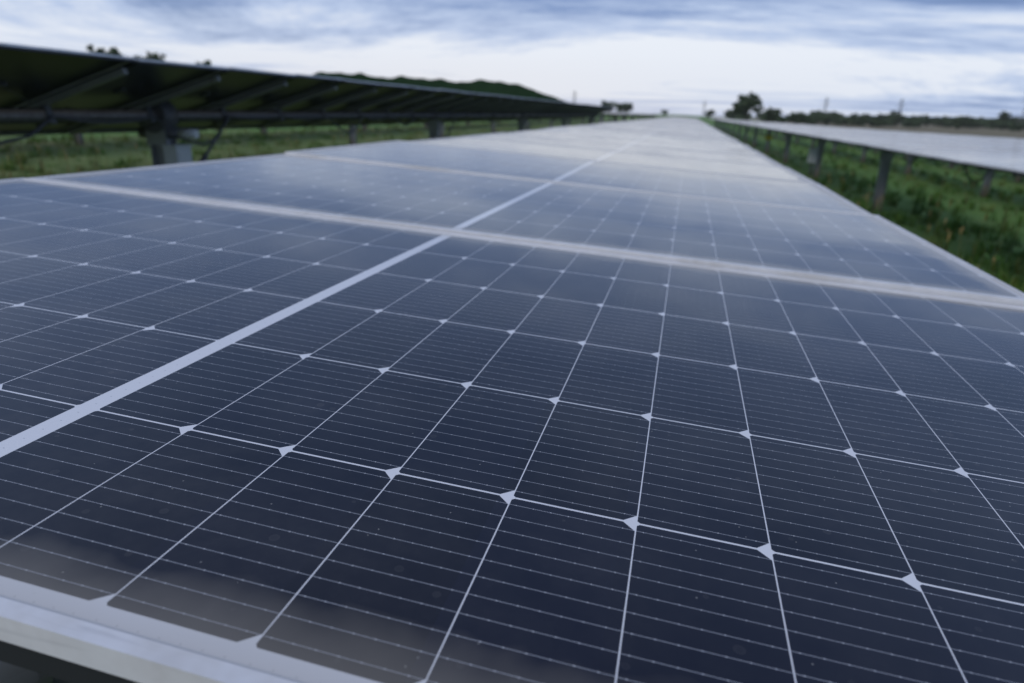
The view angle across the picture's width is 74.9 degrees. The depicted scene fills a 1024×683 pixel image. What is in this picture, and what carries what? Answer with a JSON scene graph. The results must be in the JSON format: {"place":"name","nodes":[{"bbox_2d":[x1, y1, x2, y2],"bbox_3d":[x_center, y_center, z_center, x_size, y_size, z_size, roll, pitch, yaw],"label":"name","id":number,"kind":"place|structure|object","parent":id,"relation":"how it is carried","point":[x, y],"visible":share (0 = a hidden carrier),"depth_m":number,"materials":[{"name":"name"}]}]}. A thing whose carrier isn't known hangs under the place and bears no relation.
{"place":"outdoors","nodes":[
{"label":"outdoors","id":0,"kind":"place"},
{"bbox_2d":[313,72,565,101],"bbox_3d":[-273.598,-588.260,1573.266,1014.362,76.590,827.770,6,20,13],"label":"hill","id":1,"kind":"structure","parent":0,"point":[482,86],"depth_m":1476.16,"materials":[{"name":"green plant"}]},
{"bbox_2d":[0,113,1023,292],"bbox_3d":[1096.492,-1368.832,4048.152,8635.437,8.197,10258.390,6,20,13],"label":"ground","id":2,"kind":"structure","parent":0,"point":[112,155],"depth_m":23.40,"materials":[{"name":"green plant"}]},
{"bbox_2d":[86,44,127,56],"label":"tree","id":3,"kind":"object","parent":2,"relation":"on","point":[114,51],"visible":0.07,"depth_m":118.47,"materials":[{"name":"green plant"}]},
{"bbox_2d":[133,51,166,60],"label":"tree","id":4,"kind":"object","parent":2,"relation":"on","point":[154,56],"visible":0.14,"depth_m":132.81,"materials":[{"name":"green plant"}]},
{"bbox_2d":[195,60,211,65],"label":"tree","id":5,"kind":"object","parent":2,"relation":"on","point":[208,62],"visible":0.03,"depth_m":146.15,"materials":[{"name":"green plant"}]},
{"bbox_2d":[0,42,615,165],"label":"solar tracker","id":6,"kind":"object","parent":2,"relation":"on","point":[161,107],"visible":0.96,"depth_m":7.09,"materials":[{"name":"black glass"}]},
{"bbox_2d":[73,118,592,144],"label":"solar tracker","id":7,"kind":"object","parent":2,"relation":"on","point":[77,137],"depth_m":24.68,"materials":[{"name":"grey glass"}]},
{"bbox_2d":[349,111,632,144],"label":"solar tracker","id":8,"kind":"object","parent":2,"relation":"on","point":[353,137],"visible":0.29,"depth_m":36.14,"materials":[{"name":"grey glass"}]},
{"bbox_2d":[0,117,1023,682],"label":"solar tracker","id":9,"kind":"object","parent":2,"relation":"on","point":[674,399],"visible":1,"depth_m":0.61,"materials":[{"name":"blue glass"}]},
{"bbox_2d":[0,123,1023,291],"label":"grass tufts","id":10,"kind":"object","parent":2,"relation":"on","point":[1002,274],"visible":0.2,"depth_m":16.46,"materials":[{"name":"green plant"}]},
{"bbox_2d":[1,121,1023,291],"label":"weed stalks","id":11,"kind":"object","parent":2,"relation":"on","point":[357,132],"visible":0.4,"depth_m":13.79,"materials":[{"name":"green plant"}]},
{"bbox_2d":[601,101,613,110],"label":"bush","id":12,"kind":"object","parent":2,"relation":"on","point":[605,103],"visible":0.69,"depth_m":453.03,"materials":[{"name":"green plant"}]},
{"bbox_2d":[614,102,633,112],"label":"tree","id":13,"kind":"object","parent":2,"relation":"on","point":[624,107],"visible":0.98,"depth_m":443.52,"materials":[{"name":"green plant"}]},
{"bbox_2d":[599,112,659,122],"bbox_3d":[14.051,-24.232,73.671,2.275,1.752,70.191,6,20,13],"label":"solar tracker","id":14,"kind":"object","parent":2,"relation":"on","point":[625,115],"visible":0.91,"depth_m":54.21,"materials":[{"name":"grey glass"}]},
{"bbox_2d":[660,110,668,114],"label":"bush","id":15,"kind":"object","parent":2,"relation":"on","point":[664,112],"visible":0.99,"depth_m":652.11,"materials":[{"name":"green plant"}]},
{"bbox_2d":[704,109,715,117],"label":"bush","id":16,"kind":"object","parent":2,"relation":"on","point":[709,113],"visible":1,"depth_m":597.99,"materials":[{"name":"green plant"}]},
{"bbox_2d":[724,109,736,119],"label":"bush","id":17,"kind":"object","parent":2,"relation":"on","point":[729,113],"visible":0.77,"depth_m":404.72,"materials":[{"name":"green plant"}]},
{"bbox_2d":[736,113,751,120],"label":"bush group","id":18,"kind":"object","parent":2,"relation":"on","point":[738,116],"visible":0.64,"depth_m":367.47,"materials":[{"name":"green plant"}]},
{"bbox_2d":[731,91,765,119],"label":"tree","id":19,"kind":"object","parent":2,"relation":"on","point":[744,105],"visible":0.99,"depth_m":237.35,"materials":[{"name":"green plant"}]},
{"bbox_2d":[756,112,763,119],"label":"bush","id":20,"kind":"object","parent":2,"relation":"on","point":[758,114],"visible":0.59,"depth_m":630.12,"materials":[{"name":"green plant"}]},
{"bbox_2d":[763,107,782,121],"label":"tree","id":21,"kind":"object","parent":2,"relation":"on","point":[769,112],"visible":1,"depth_m":244.41,"materials":[{"name":"green plant"}]},
{"bbox_2d":[760,113,786,122],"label":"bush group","id":22,"kind":"object","parent":2,"relation":"on","point":[780,119],"visible":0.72,"depth_m":284.98,"materials":[{"name":"green plant"}]},
{"bbox_2d":[785,111,813,123],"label":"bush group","id":23,"kind":"object","parent":2,"relation":"on","point":[792,116],"visible":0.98,"depth_m":298.96,"materials":[{"name":"green plant"}]},
{"bbox_2d":[803,115,819,124],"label":"bush group","id":24,"kind":"object","parent":2,"relation":"on","point":[812,121],"visible":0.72,"depth_m":330.89,"materials":[{"name":"green plant"}]},
{"bbox_2d":[809,110,824,114],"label":"tree","id":25,"kind":"object","parent":2,"relation":"on","point":[818,112],"visible":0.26,"depth_m":424.97,"materials":[{"name":"green plant"}]},
{"bbox_2d":[819,114,832,124],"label":"bush group","id":26,"kind":"object","parent":2,"relation":"on","point":[825,119],"visible":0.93,"depth_m":353.69,"materials":[{"name":"green plant"}]},
{"bbox_2d":[823,97,829,112],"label":"utility pole","id":27,"kind":"object","parent":2,"relation":"on","point":[825,104],"visible":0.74,"depth_m":776.72,"materials":[{"name":"grey metal"}]},
{"bbox_2d":[831,113,841,123],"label":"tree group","id":28,"kind":"object","parent":2,"relation":"on","point":[837,115],"visible":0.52,"depth_m":395.83,"materials":[{"name":"green plant"}]},
{"bbox_2d":[834,117,850,124],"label":"bush group","id":29,"kind":"object","parent":2,"relation":"on","point":[837,118],"visible":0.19,"depth_m":384.21,"materials":[{"name":"green plant"}]},
{"bbox_2d":[836,115,866,125],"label":"tree","id":30,"kind":"object","parent":2,"relation":"on","point":[852,120],"visible":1,"depth_m":374.66,"materials":[{"name":"green plant"}]},
{"bbox_2d":[709,118,1023,211],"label":"solar tracker","id":31,"kind":"object","parent":2,"relation":"on","point":[995,159],"visible":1,"depth_m":14.90,"materials":[{"name":"grey glass"}]},
{"bbox_2d":[866,116,883,126],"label":"tree","id":32,"kind":"object","parent":2,"relation":"on","point":[870,120],"visible":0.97,"depth_m":365.72,"materials":[{"name":"green plant"}]},
{"bbox_2d":[871,113,890,117],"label":"bush","id":33,"kind":"object","parent":2,"relation":"on","point":[881,114],"visible":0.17,"depth_m":488.08,"materials":[{"name":"green plant"}]},
{"bbox_2d":[740,120,1023,196],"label":"solar tracker","id":34,"kind":"object","parent":2,"relation":"on","point":[988,177],"visible":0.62,"depth_m":27.73,"materials":[{"name":"grey glass"}]},
{"bbox_2d":[873,118,892,126],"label":"bush","id":35,"kind":"object","parent":2,"relation":"on","point":[884,122],"visible":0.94,"depth_m":364.54,"materials":[{"name":"green plant"}]},
{"bbox_2d":[885,115,901,125],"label":"tree","id":36,"kind":"object","parent":2,"relation":"on","point":[888,117],"visible":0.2,"depth_m":428.63,"materials":[{"name":"green plant"}]},
{"bbox_2d":[890,110,901,115],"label":"tree","id":37,"kind":"object","parent":2,"relation":"on","point":[893,113],"visible":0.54,"depth_m":508.73,"materials":[{"name":"green plant"}]},
{"bbox_2d":[770,122,1023,182],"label":"solar tracker","id":38,"kind":"object","parent":2,"relation":"on","point":[952,166],"visible":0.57,"depth_m":40.82,"materials":[{"name":"grey glass"}]},
{"bbox_2d":[890,114,906,126],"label":"tree","id":39,"kind":"object","parent":2,"relation":"on","point":[899,117],"visible":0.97,"depth_m":411.27,"materials":[{"name":"green plant"}]},
{"bbox_2d":[799,124,1023,143],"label":"solar tracker","id":40,"kind":"object","parent":2,"relation":"on","point":[930,135],"visible":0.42,"depth_m":53.30,"materials":[{"name":"grey glass"}]},
{"bbox_2d":[904,120,921,127],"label":"bush","id":41,"kind":"object","parent":2,"relation":"on","point":[913,123],"visible":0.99,"depth_m":387.07,"materials":[{"name":"green plant"}]},
{"bbox_2d":[901,118,924,127],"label":"tree","id":42,"kind":"object","parent":2,"relation":"on","point":[920,120],"visible":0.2,"depth_m":396.68,"materials":[{"name":"green plant"}]},
{"bbox_2d":[909,115,919,119],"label":"tree","id":43,"kind":"object","parent":2,"relation":"on","point":[914,117],"visible":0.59,"depth_m":414.77,"materials":[{"name":"green plant"}]},
{"bbox_2d":[919,114,928,126],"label":"tree","id":44,"kind":"object","parent":2,"relation":"on","point":[922,116],"visible":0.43,"depth_m":453.12,"materials":[{"name":"green plant"}]},
{"bbox_2d":[920,117,933,127],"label":"tree","id":45,"kind":"object","parent":2,"relation":"on","point":[927,121],"visible":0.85,"depth_m":405.44,"materials":[{"name":"green plant"}]},
{"bbox_2d":[853,128,1023,142],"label":"solar tracker","id":46,"kind":"object","parent":2,"relation":"on","point":[946,135],"visible":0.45,"depth_m":63.71,"materials":[{"name":"grey glass"}]},
{"bbox_2d":[936,118,946,125],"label":"tree","id":47,"kind":"object","parent":2,"relation":"on","point":[941,121],"visible":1,"depth_m":419.63,"materials":[{"name":"green plant"}]},
{"bbox_2d":[943,119,954,127],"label":"bush","id":48,"kind":"object","parent":2,"relation":"on","point":[948,124],"visible":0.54,"depth_m":433.45,"materials":[{"name":"green plant"}]},
{"bbox_2d":[883,130,1023,141],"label":"solar tracker","id":49,"kind":"object","parent":2,"relation":"on","point":[963,136],"visible":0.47,"depth_m":73.14,"materials":[{"name":"grey glass"}]},
{"bbox_2d":[950,116,974,128],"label":"tree","id":50,"kind":"object","parent":2,"relation":"on","point":[957,122],"visible":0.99,"depth_m":371.06,"materials":[{"name":"green plant"}]},
{"bbox_2d":[961,115,976,128],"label":"tree","id":51,"kind":"object","parent":2,"relation":"on","point":[971,119],"visible":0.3,"depth_m":387.93,"materials":[{"name":"green plant"}]},
{"bbox_2d":[963,118,986,127],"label":"tree","id":52,"kind":"object","parent":2,"relation":"on","point":[981,123],"visible":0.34,"depth_m":445.68,"materials":[{"name":"green plant"}]},
{"bbox_2d":[929,133,1023,140],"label":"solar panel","id":53,"kind":"object","parent":2,"relation":"on","point":[976,136],"visible":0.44,"depth_m":83.01,"materials":[{"name":"grey glass"}]},
{"bbox_2d":[964,135,1023,139],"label":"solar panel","id":54,"kind":"object","parent":2,"relation":"on","point":[995,137],"visible":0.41,"depth_m":88.20,"materials":[{"name":"grey glass"}]},
{"bbox_2d":[987,120,1006,128],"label":"bush","id":55,"kind":"object","parent":2,"relation":"on","point":[993,124],"visible":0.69,"depth_m":414.10,"materials":[{"name":"green plant"}]},
{"bbox_2d":[996,111,1012,121],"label":"tree","id":56,"kind":"object","parent":2,"relation":"on","point":[1003,116],"visible":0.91,"depth_m":419.06,"materials":[{"name":"green plant"}]},
{"bbox_2d":[997,122,1013,129],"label":"bush","id":57,"kind":"object","parent":2,"relation":"on","point":[1001,128],"visible":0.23,"depth_m":400.81,"materials":[{"name":"green plant"}]},
{"bbox_2d":[1000,122,1011,127],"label":"bush","id":58,"kind":"object","parent":2,"relation":"on","point":[1004,125],"visible":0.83,"depth_m":396.42,"materials":[{"name":"green plant"}]},
{"bbox_2d":[1008,123,1023,130],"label":"bush","id":59,"kind":"object","parent":2,"relation":"on","point":[1015,127],"visible":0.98,"depth_m":345.72,"materials":[{"name":"green plant"}]},
{"bbox_2d":[1017,98,1023,129],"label":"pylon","id":60,"kind":"object","parent":2,"relation":"on","point":[1022,116],"visible":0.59,"depth_m":430.02,"materials":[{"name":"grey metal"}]},
{"bbox_2d":[0,0,1023,118],"label":"sky","id":61,"kind":"structure","parent":0,"point":[952,58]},
{"bbox_2d":[751,116,1008,121],"bbox_3d":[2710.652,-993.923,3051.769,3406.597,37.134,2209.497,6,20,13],"label":"ground","id":62,"kind":"structure","parent":0,"point":[906,116],"depth_m":3366.51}
]}

